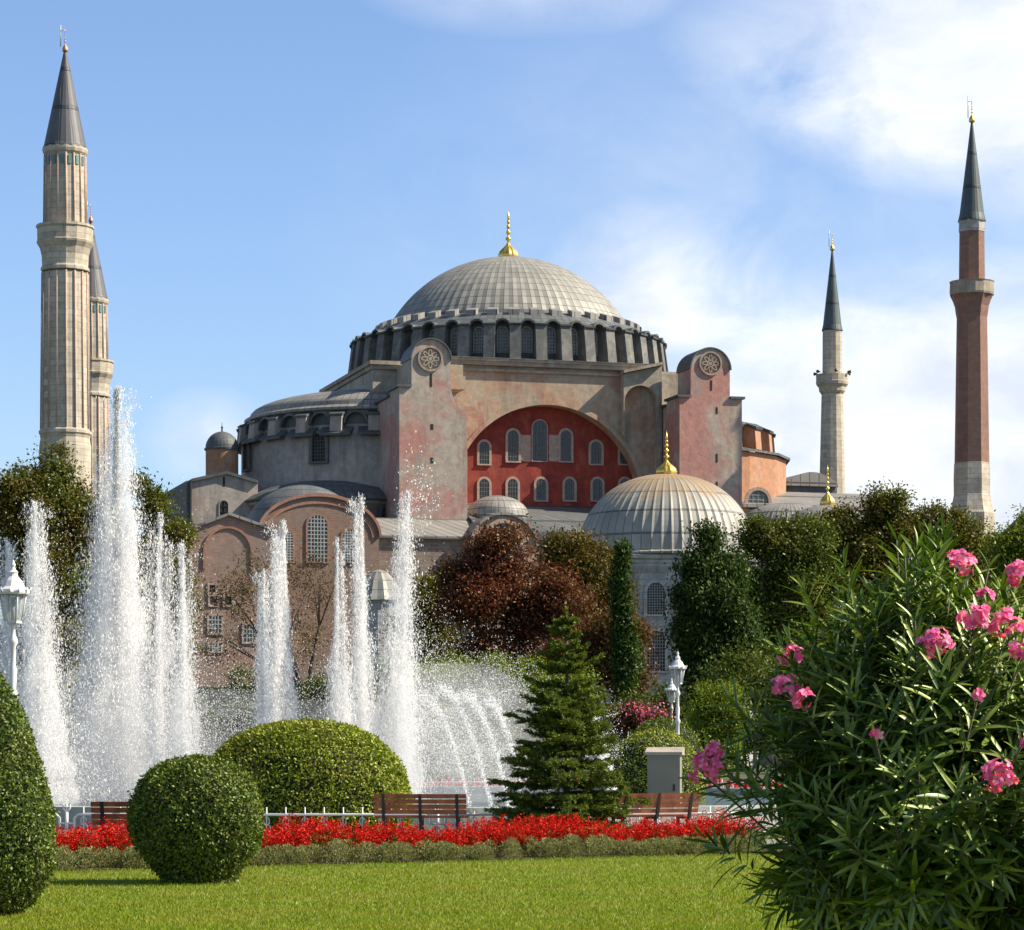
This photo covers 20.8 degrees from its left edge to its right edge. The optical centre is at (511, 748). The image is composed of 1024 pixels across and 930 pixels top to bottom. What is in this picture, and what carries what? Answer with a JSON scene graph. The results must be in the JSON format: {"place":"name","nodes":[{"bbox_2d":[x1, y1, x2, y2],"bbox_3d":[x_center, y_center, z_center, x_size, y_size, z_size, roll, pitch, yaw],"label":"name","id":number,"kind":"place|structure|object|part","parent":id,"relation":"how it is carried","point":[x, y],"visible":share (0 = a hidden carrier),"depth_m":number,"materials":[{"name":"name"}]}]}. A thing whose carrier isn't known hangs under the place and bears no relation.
{"place":"outdoors","nodes":[
{"label":"outdoors","id":0,"kind":"place"},
{"bbox_2d":[140,687,595,767],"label":"precinct wall","id":1,"kind":"structure","parent":0,"point":[207,740],"depth_m":236.00,"materials":[{"name":"brick"}]},
{"bbox_2d":[0,851,803,929],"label":"lawn","id":2,"kind":"structure","parent":0,"point":[540,877],"depth_m":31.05,"materials":[{"name":"green plant"}]},
{"bbox_2d":[0,671,60,915],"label":"topiary cone","id":3,"kind":"object","parent":2,"relation":"on","point":[28,844],"visible":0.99,"depth_m":26.62,"materials":[{"name":"green plant"}]},
{"bbox_2d":[125,753,265,884],"bbox_3d":[-3.766,0.839,33.208,1.694,1.596,1.718,0,0,0],"label":"topiary ball","id":4,"kind":"object","parent":2,"relation":"on","point":[193,818],"visible":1,"depth_m":32.69,"materials":[{"name":"green plant"}]},
{"bbox_2d":[677,512,1023,929],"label":"oleander bush","id":5,"kind":"object","parent":2,"relation":"on","point":[899,803],"visible":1,"depth_m":9.15,"materials":[{"name":"green plant"}]},
{"bbox_2d":[47,749,784,872],"bbox_3d":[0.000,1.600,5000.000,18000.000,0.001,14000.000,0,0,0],"label":"ground","id":6,"kind":"structure","parent":0,"point":[725,779],"depth_m":162.06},
{"bbox_2d":[0,434,125,771],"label":"broadleaf tree","id":7,"kind":"object","parent":6,"relation":"on","point":[17,490],"visible":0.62,"depth_m":188.79,"materials":[{"name":"green plant"}]},
{"bbox_2d":[36,25,93,764],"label":"minaret","id":8,"kind":"object","parent":6,"relation":"on","point":[64,241],"visible":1,"depth_m":273.20,"materials":[{"name":"stone"}]},
{"bbox_2d":[87,205,113,761],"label":"minaret","id":9,"kind":"object","parent":6,"relation":"on","point":[101,370],"visible":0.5,"depth_m":344.29,"materials":[{"name":"stone"}]},
{"bbox_2d":[90,801,128,829],"bbox_3d":[-5.248,1.174,40.285,1.560,0.840,0.600,0,0,3],"label":"park bench","id":10,"kind":"object","parent":6,"relation":"on","point":[101,810],"visible":0.13,"depth_m":40.06,"materials":[{"name":"brown wood"}]},
{"bbox_2d":[0,661,229,776],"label":"shrub","id":11,"kind":"object","parent":6,"relation":"on","point":[209,712],"visible":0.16,"depth_m":128.97,"materials":[{"name":"green plant"}]},
{"bbox_2d":[89,464,214,766],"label":"broadleaf tree","id":12,"kind":"object","parent":6,"relation":"on","point":[157,498],"visible":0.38,"depth_m":204.30,"materials":[{"name":"green plant"}]},
{"bbox_2d":[166,512,276,686],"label":"brick gable building","id":13,"kind":"structure","parent":6,"relation":"on","point":[230,534],"depth_m":292.80,"materials":[{"name":"brick"}]},
{"bbox_2d":[207,583,216,594],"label":"window","id":14,"kind":"structure","parent":13,"relation":"in","point":[211,585],"depth_m":292.35,"materials":[{"name":"stone"}]},
{"bbox_2d":[208,594,218,606],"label":"window","id":15,"kind":"structure","parent":13,"relation":"in","point":[212,596],"depth_m":292.35,"materials":[{"name":"stone"}]},
{"bbox_2d":[207,614,222,634],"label":"window","id":16,"kind":"structure","parent":13,"relation":"in","point":[213,616],"depth_m":292.42,"materials":[{"name":"grey glass"}]},
{"bbox_2d":[207,642,222,652],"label":"window","id":17,"kind":"structure","parent":13,"relation":"in","point":[208,643],"depth_m":292.42,"materials":[{"name":"grey glass"}]},
{"bbox_2d":[223,594,233,606],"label":"window","id":18,"kind":"structure","parent":13,"relation":"in","point":[228,597],"depth_m":292.85,"materials":[{"name":"stone"}]},
{"bbox_2d":[242,623,256,643],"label":"window","id":19,"kind":"structure","parent":13,"relation":"in","point":[246,631],"depth_m":293.42,"materials":[{"name":"grey glass"}]},
{"bbox_2d":[175,539,353,701],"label":"bare tree","id":20,"kind":"object","parent":6,"relation":"on","point":[245,592],"visible":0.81,"depth_m":199.66,"materials":[{"name":"brown plant"}]},
{"bbox_2d":[247,485,381,686],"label":"vaulted brick hall","id":21,"kind":"structure","parent":6,"relation":"on","point":[309,513],"depth_m":297.25,"materials":[{"name":"brown brick"}]},
{"bbox_2d":[276,527,294,562],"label":"window","id":22,"kind":"structure","parent":21,"relation":"in","point":[290,548],"depth_m":296.15,"materials":[{"name":"grey glass"}]},
{"bbox_2d":[306,513,329,562],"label":"window","id":23,"kind":"structure","parent":21,"relation":"in","point":[317,525],"depth_m":297.02,"materials":[{"name":"white glass"}]},
{"bbox_2d":[340,527,359,562],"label":"window","id":24,"kind":"structure","parent":21,"relation":"in","point":[346,533],"depth_m":297.89,"materials":[{"name":"grey glass"}]},
{"bbox_2d":[354,569,401,686],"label":"tent roof kiosk","id":25,"kind":"object","parent":6,"relation":"on","point":[379,581],"visible":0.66,"depth_m":253.28,"materials":[{"name":"stone"}]},
{"bbox_2d":[55,845,790,869],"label":"flower bed soil","id":26,"kind":"structure","parent":6,"relation":"on","point":[354,861],"depth_m":39.91,"materials":[{"name":"brown soil"}]},
{"bbox_2d":[56,819,756,866],"bbox_3d":[-1.679,1.344,40.627,12.618,0.516,1.569,0,0,-33],"label":"flower foliage","id":27,"kind":"object","parent":26,"relation":"on","point":[321,841],"visible":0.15,"depth_m":40.27,"materials":[{"name":"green plant"}]},
{"bbox_2d":[53,807,765,855],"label":"red flowers","id":28,"kind":"object","parent":27,"relation":"attached to","point":[451,833],"visible":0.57,"depth_m":40.74,"materials":[{"name":"red plant"}]},
{"bbox_2d":[54,829,781,868],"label":"edging plants","id":29,"kind":"object","parent":26,"relation":"on","point":[571,844],"visible":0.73,"depth_m":39.73,"materials":[{"name":"green plant"}]},
{"bbox_2d":[378,564,471,775],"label":"broadleaf tree","id":30,"kind":"object","parent":6,"relation":"on","point":[427,626],"visible":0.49,"depth_m":164.10,"materials":[{"name":"green plant"}]},
{"bbox_2d":[177,655,679,779],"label":"shrub","id":31,"kind":"object","parent":6,"relation":"on","point":[306,707],"visible":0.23,"depth_m":139.00,"materials":[{"name":"green plant"}]},
{"bbox_2d":[370,644,603,785],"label":"shrub","id":32,"kind":"object","parent":6,"relation":"on","point":[537,673],"visible":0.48,"depth_m":119.49,"materials":[{"name":"green plant"}]},
{"bbox_2d":[423,513,604,776],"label":"plum tree","id":33,"kind":"object","parent":6,"relation":"on","point":[492,564],"visible":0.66,"depth_m":158.70,"materials":[{"name":"brown plant"}]},
{"bbox_2d":[162,211,900,683],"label":"domed basilica","id":34,"kind":"structure","parent":6,"relation":"on","point":[506,383],"depth_m":326.14,"materials":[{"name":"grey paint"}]},
{"bbox_2d":[218,499,228,515],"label":"window","id":35,"kind":"structure","parent":34,"relation":"in","point":[223,507],"depth_m":321.00,"materials":[{"name":"paint"}]},
{"bbox_2d":[242,443,250,471],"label":"window","id":36,"kind":"structure","parent":34,"relation":"in","point":[246,449],"depth_m":333.95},
{"bbox_2d":[308,430,328,463],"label":"window","id":37,"kind":"structure","parent":34,"relation":"in","point":[318,445],"depth_m":324.47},
{"bbox_2d":[379,505,385,517],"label":"window","id":38,"kind":"structure","parent":34,"relation":"in","point":[382,510],"depth_m":319.52,"materials":[{"name":"black glass"}]},
{"bbox_2d":[477,439,491,465],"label":"window","id":39,"kind":"structure","parent":34,"relation":"in","point":[484,448],"depth_m":325.26,"materials":[{"name":"grey glass"}]},
{"bbox_2d":[477,476,491,499],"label":"window","id":40,"kind":"structure","parent":34,"relation":"in","point":[484,485],"depth_m":325.26,"materials":[{"name":"grey glass"}]},
{"bbox_2d":[483,518,526,563],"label":"window","id":41,"kind":"structure","parent":34,"relation":"in","point":[501,521],"depth_m":311.58,"materials":[{"name":"grey glass"}]},
{"bbox_2d":[505,476,519,500],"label":"window","id":42,"kind":"structure","parent":34,"relation":"in","point":[512,484],"depth_m":326.22,"materials":[{"name":"grey glass"}]},
{"bbox_2d":[505,428,520,462],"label":"window","id":43,"kind":"structure","parent":34,"relation":"in","point":[512,436],"depth_m":326.29,"materials":[{"name":"grey glass"}]},
{"bbox_2d":[531,419,547,461],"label":"window","id":44,"kind":"structure","parent":34,"relation":"in","point":[539,429],"depth_m":327.17,"materials":[{"name":"grey glass"}]},
{"bbox_2d":[534,477,548,501],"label":"window","id":45,"kind":"structure","parent":34,"relation":"in","point":[540,483],"depth_m":327.17,"materials":[{"name":"grey glass"}]},
{"bbox_2d":[558,428,573,462],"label":"window","id":46,"kind":"structure","parent":34,"relation":"in","point":[565,435],"depth_m":328.05,"materials":[{"name":"grey glass"}]},
{"bbox_2d":[562,476,576,501],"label":"window","id":47,"kind":"structure","parent":34,"relation":"in","point":[569,485],"depth_m":328.13,"materials":[{"name":"grey glass"}]},
{"bbox_2d":[588,439,603,465],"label":"window","id":48,"kind":"structure","parent":34,"relation":"in","point":[595,447],"depth_m":329.09,"materials":[{"name":"grey glass"}]},
{"bbox_2d":[590,476,604,501],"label":"window","id":49,"kind":"structure","parent":34,"relation":"in","point":[597,485],"depth_m":329.09,"materials":[{"name":"grey glass"}]},
{"bbox_2d":[618,448,627,465],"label":"window","id":50,"kind":"structure","parent":34,"relation":"in","point":[621,460],"depth_m":329.90,"materials":[{"name":"grey glass"}]},
{"bbox_2d":[618,477,630,484],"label":"window","id":51,"kind":"structure","parent":34,"relation":"in","point":[623,479],"depth_m":329.98,"materials":[{"name":"grey glass"}]},
{"bbox_2d":[744,487,771,511],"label":"window","id":52,"kind":"structure","parent":34,"relation":"in","point":[756,494],"depth_m":332.57,"materials":[{"name":"grey glass"}]},
{"bbox_2d":[524,522,645,771],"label":"plum tree","id":53,"kind":"object","parent":6,"relation":"on","point":[583,550],"visible":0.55,"depth_m":173.59,"materials":[{"name":"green plant"}]},
{"bbox_2d":[542,601,671,767],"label":"plum tree","id":54,"kind":"object","parent":6,"relation":"on","point":[596,632],"visible":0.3,"depth_m":149.17,"materials":[{"name":"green plant"}]},
{"bbox_2d":[589,533,652,741],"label":"cypress tree","id":55,"kind":"object","parent":6,"relation":"on","point":[625,663],"visible":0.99,"depth_m":142.73,"materials":[{"name":"green plant"}]},
{"bbox_2d":[570,702,689,771],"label":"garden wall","id":56,"kind":"structure","parent":6,"relation":"on","point":[590,758],"depth_m":175.00,"materials":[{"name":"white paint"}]},
{"bbox_2d":[607,697,680,739],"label":"shrub","id":57,"kind":"object","parent":6,"relation":"on","point":[635,716],"visible":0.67,"depth_m":119.69,"materials":[{"name":"pink plant"}]},
{"bbox_2d":[626,716,706,785],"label":"clipped bush","id":58,"kind":"object","parent":6,"relation":"on","point":[690,736],"visible":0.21,"depth_m":97.53,"materials":[{"name":"green plant"}]},
{"bbox_2d":[580,431,759,765],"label":"domed tomb","id":59,"kind":"object","parent":6,"relation":"on","point":[658,509],"visible":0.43,"depth_m":260.74,"materials":[{"name":"grey metal"}]},
{"bbox_2d":[644,579,667,615],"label":"window","id":60,"kind":"structure","parent":59,"relation":"in","point":[654,590],"depth_m":259.64,"materials":[{"name":"stone"}]},
{"bbox_2d":[644,628,667,672],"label":"window","id":61,"kind":"structure","parent":59,"relation":"in","point":[659,641],"depth_m":259.64,"materials":[{"name":"stone"}]},
{"bbox_2d":[665,678,675,717],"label":"street lamp","id":62,"kind":"object","parent":6,"relation":"on","point":[671,687],"visible":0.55,"depth_m":123.93,"materials":[{"name":"white metal"}]},
{"bbox_2d":[654,513,774,719],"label":"conifer tree","id":63,"kind":"object","parent":6,"relation":"on","point":[708,596],"visible":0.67,"depth_m":164.00,"materials":[{"name":"green plant"}]},
{"bbox_2d":[680,678,756,787],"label":"shrub","id":64,"kind":"object","parent":6,"relation":"on","point":[703,718],"visible":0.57,"depth_m":104.56,"materials":[{"name":"green plant"}]},
{"bbox_2d":[746,503,811,764],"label":"domed tomb","id":65,"kind":"object","parent":6,"relation":"on","point":[775,509],"visible":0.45,"depth_m":281.35,"materials":[{"name":"stone"}]},
{"bbox_2d":[726,503,861,769],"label":"broadleaf tree","id":66,"kind":"object","parent":6,"relation":"on","point":[801,547],"visible":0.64,"depth_m":188.40,"materials":[{"name":"green plant"}]},
{"bbox_2d":[786,464,860,756],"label":"domed tomb","id":67,"kind":"object","parent":6,"relation":"on","point":[827,497],"visible":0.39,"depth_m":270.51,"materials":[{"name":"grey metal"}]},
{"bbox_2d":[639,574,1023,776],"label":"shrub","id":68,"kind":"object","parent":6,"relation":"on","point":[740,676],"visible":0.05,"depth_m":128.74,"materials":[{"name":"green plant"}]},
{"bbox_2d":[813,234,850,492],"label":"minaret","id":69,"kind":"object","parent":6,"relation":"on","point":[832,381],"visible":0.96,"depth_m":400.73,"materials":[{"name":"stone"}]},
{"bbox_2d":[806,476,925,659],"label":"broadleaf tree","id":70,"kind":"object","parent":6,"relation":"on","point":[882,508],"visible":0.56,"depth_m":198.49,"materials":[{"name":"green plant"}]},
{"bbox_2d":[888,497,999,629],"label":"broadleaf tree","id":71,"kind":"object","parent":6,"relation":"on","point":[963,522],"visible":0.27,"depth_m":193.95,"materials":[{"name":"green plant"}]},
{"bbox_2d":[949,101,994,655],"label":"minaret","id":72,"kind":"object","parent":6,"relation":"on","point":[971,291],"visible":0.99,"depth_m":323.60,"materials":[{"name":"brick"}]},
{"bbox_2d":[969,503,1023,673],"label":"broadleaf tree","id":73,"kind":"object","parent":6,"relation":"on","point":[1009,543],"visible":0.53,"depth_m":179.40,"materials":[{"name":"green plant"}]},
{"bbox_2d":[56,827,784,837],"bbox_3d":[-3.000,1.588,70.000,43.600,0.001,43.600,0,0,0],"label":"garden ring","id":74,"kind":"object","parent":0,"point":[479,832],"depth_m":54.04,"materials":[{"name":"plant"}]},
{"bbox_2d":[213,717,415,832],"bbox_3d":[-3.923,0.524,53.016,4.233,2.284,3.223,0,0,0],"label":"clipped dome hedge","id":75,"kind":"object","parent":74,"relation":"on","point":[317,765],"visible":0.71,"depth_m":51.87,"materials":[{"name":"green plant"}]},
{"bbox_2d":[50,802,777,835],"bbox_3d":[-5.470,1.266,53.475,36.125,0.667,9.714,0,0,9],"label":"ornamental fence","id":76,"kind":"object","parent":74,"relation":"on","point":[266,814],"visible":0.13,"depth_m":48.49,"materials":[{"name":"white paint"}]},
{"bbox_2d":[50,775,779,787],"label":"ornamental fence","id":77,"kind":"object","parent":74,"relation":"on","point":[474,781],"visible":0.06,"depth_m":92.47,"materials":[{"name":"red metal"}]},
{"bbox_2d":[50,778,780,787],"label":"red flowers","id":78,"kind":"object","parent":74,"relation":"on","point":[456,784],"visible":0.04,"depth_m":93.54,"materials":[{"name":"red plant"}]},
{"bbox_2d":[45,786,786,829],"bbox_3d":[-3.000,1.365,70.000,31.400,0.430,31.400,0,0,0],"label":"fountain basin","id":79,"kind":"object","parent":74,"relation":"on","point":[73,811],"visible":0.05,"depth_m":55.78,"materials":[{"name":"stone"}]},
{"bbox_2d":[52,793,773,806],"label":"pool water","id":80,"kind":"structure","parent":79,"relation":"in","point":[708,801],"depth_m":71.72,"materials":[{"name":"grey liquid"}]},
{"bbox_2d":[0,537,58,799],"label":"water jet","id":81,"kind":"object","parent":80,"relation":"on","point":[6,645],"visible":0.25,"depth_m":70.01},
{"bbox_2d":[1,497,105,804],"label":"water jet","id":82,"kind":"object","parent":80,"relation":"on","point":[34,572],"visible":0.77,"depth_m":67.96},
{"bbox_2d":[22,383,207,802],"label":"water jet","id":83,"kind":"object","parent":80,"relation":"on","point":[117,550],"visible":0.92,"depth_m":69.88},
{"bbox_2d":[120,512,208,795],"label":"water jet","id":84,"kind":"object","parent":80,"relation":"on","point":[159,559],"visible":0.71,"depth_m":70.96},
{"bbox_2d":[154,539,211,759],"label":"water jet","id":85,"kind":"object","parent":80,"relation":"on","point":[182,599],"visible":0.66,"depth_m":73.03},
{"bbox_2d":[247,569,282,726],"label":"water jet","id":86,"kind":"object","parent":80,"relation":"on","point":[261,682],"visible":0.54,"depth_m":69.00},
{"bbox_2d":[242,519,300,723],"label":"water jet","id":87,"kind":"object","parent":80,"relation":"on","point":[282,654],"visible":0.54,"depth_m":69.90},
{"bbox_2d":[0,391,638,804],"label":"fountain spray","id":88,"kind":"object","parent":80,"relation":"on","point":[466,745],"visible":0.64,"depth_m":68.97,"materials":[{"name":"white liquid"}]},
{"bbox_2d":[318,535,380,736],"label":"water jet","id":89,"kind":"object","parent":80,"relation":"on","point":[337,684],"visible":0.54,"depth_m":68.86},
{"bbox_2d":[317,492,389,739],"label":"water jet","id":90,"kind":"object","parent":80,"relation":"on","point":[363,653],"visible":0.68,"depth_m":70.96},
{"bbox_2d":[353,490,448,798],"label":"water jet","id":91,"kind":"object","parent":80,"relation":"on","point":[404,576],"visible":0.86,"depth_m":69.90},
{"bbox_2d":[404,447,432,792],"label":"water jet","id":92,"kind":"object","parent":80,"relation":"on","point":[420,658],"visible":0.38,"depth_m":71.89},
{"bbox_2d":[411,684,471,805],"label":"water jet","id":93,"kind":"object","parent":80,"relation":"on","point":[439,713],"visible":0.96,"depth_m":65.81},
{"bbox_2d":[429,682,492,806],"bbox_3d":[-1.216,-0.147,64.541,0.622,3.018,5.303,0,0,-12],"label":"water jet","id":94,"kind":"object","parent":80,"relation":"on","point":[462,715],"visible":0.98,"depth_m":64.26},
{"bbox_2d":[457,683,510,806],"bbox_3d":[-0.659,-0.103,63.155,0.508,2.915,6.513,0,0,-9],"label":"water jet","id":95,"kind":"object","parent":80,"relation":"on","point":[467,698],"visible":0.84,"depth_m":63.06},
{"bbox_2d":[481,692,522,792],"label":"water jet","id":96,"kind":"object","parent":80,"relation":"on","point":[501,719],"visible":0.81,"depth_m":67.48},
{"bbox_2d":[595,716,617,790],"bbox_3d":[2.079,0.246,65.187,0.497,2.224,4.527,0,0,-5],"label":"water jet","id":97,"kind":"object","parent":80,"relation":"on","point":[610,768],"visible":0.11,"depth_m":64.45},
{"bbox_2d":[604,726,707,801],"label":"clipped bush","id":98,"kind":"object","parent":74,"relation":"on","point":[633,769],"visible":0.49,"depth_m":71.28,"materials":[{"name":"green plant"}]},
{"bbox_2d":[645,747,684,803],"bbox_3d":[3.116,0.776,57.000,0.765,1.627,0.600,0,0,8],"label":"utility cabinet","id":99,"kind":"object","parent":74,"relation":"on","point":[664,768],"visible":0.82,"depth_m":56.75,"materials":[{"name":"beige metal"}]},
{"bbox_3d":[3.126,0.847,56.727,0.565,1.287,0.030,0,0,8],"label":"door","id":100,"kind":"part","parent":99,"relation":"part of","materials":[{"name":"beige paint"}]},
{"bbox_2d":[668,651,686,736],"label":"street lamp","id":101,"kind":"object","parent":74,"relation":"on","point":[677,663],"visible":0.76,"depth_m":89.95,"materials":[{"name":"white metal"}]},
{"bbox_2d":[57,838,791,843],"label":"path","id":102,"kind":"structure","parent":0,"point":[745,842],"depth_m":48.09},
{"bbox_2d":[0,560,31,700],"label":"street lamp","id":103,"kind":"object","parent":102,"relation":"on","point":[12,584],"visible":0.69,"depth_m":46.45,"materials":[{"name":"white metal"}]},
{"bbox_2d":[373,794,468,834],"bbox_3d":[-1.531,1.174,47.085,1.560,0.840,0.600,0,0,3],"label":"park bench","id":104,"kind":"object","parent":102,"relation":"on","point":[383,803],"visible":0.85,"depth_m":46.85,"materials":[{"name":"brown wood"}]},
{"bbox_2d":[484,605,653,830],"bbox_3d":[0.945,-0.408,47.590,2.889,4.101,2.577,0,0,-32],"label":"spruce tree","id":105,"kind":"object","parent":102,"relation":"on","point":[581,734],"visible":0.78,"depth_m":47.17,"materials":[{"name":"green plant"}]},
{"bbox_2d":[607,793,699,830],"bbox_3d":[2.403,1.174,47.878,1.560,0.840,0.600,0,0,-24],"label":"park bench","id":106,"kind":"object","parent":102,"relation":"on","point":[667,800],"visible":0.7,"depth_m":47.73,"materials":[{"name":"brown wood"}]},
{"bbox_2d":[0,0,1023,748],"label":"sky","id":107,"kind":"structure","parent":0,"point":[270,183],"materials":[{"name":"blue"}]}
]}

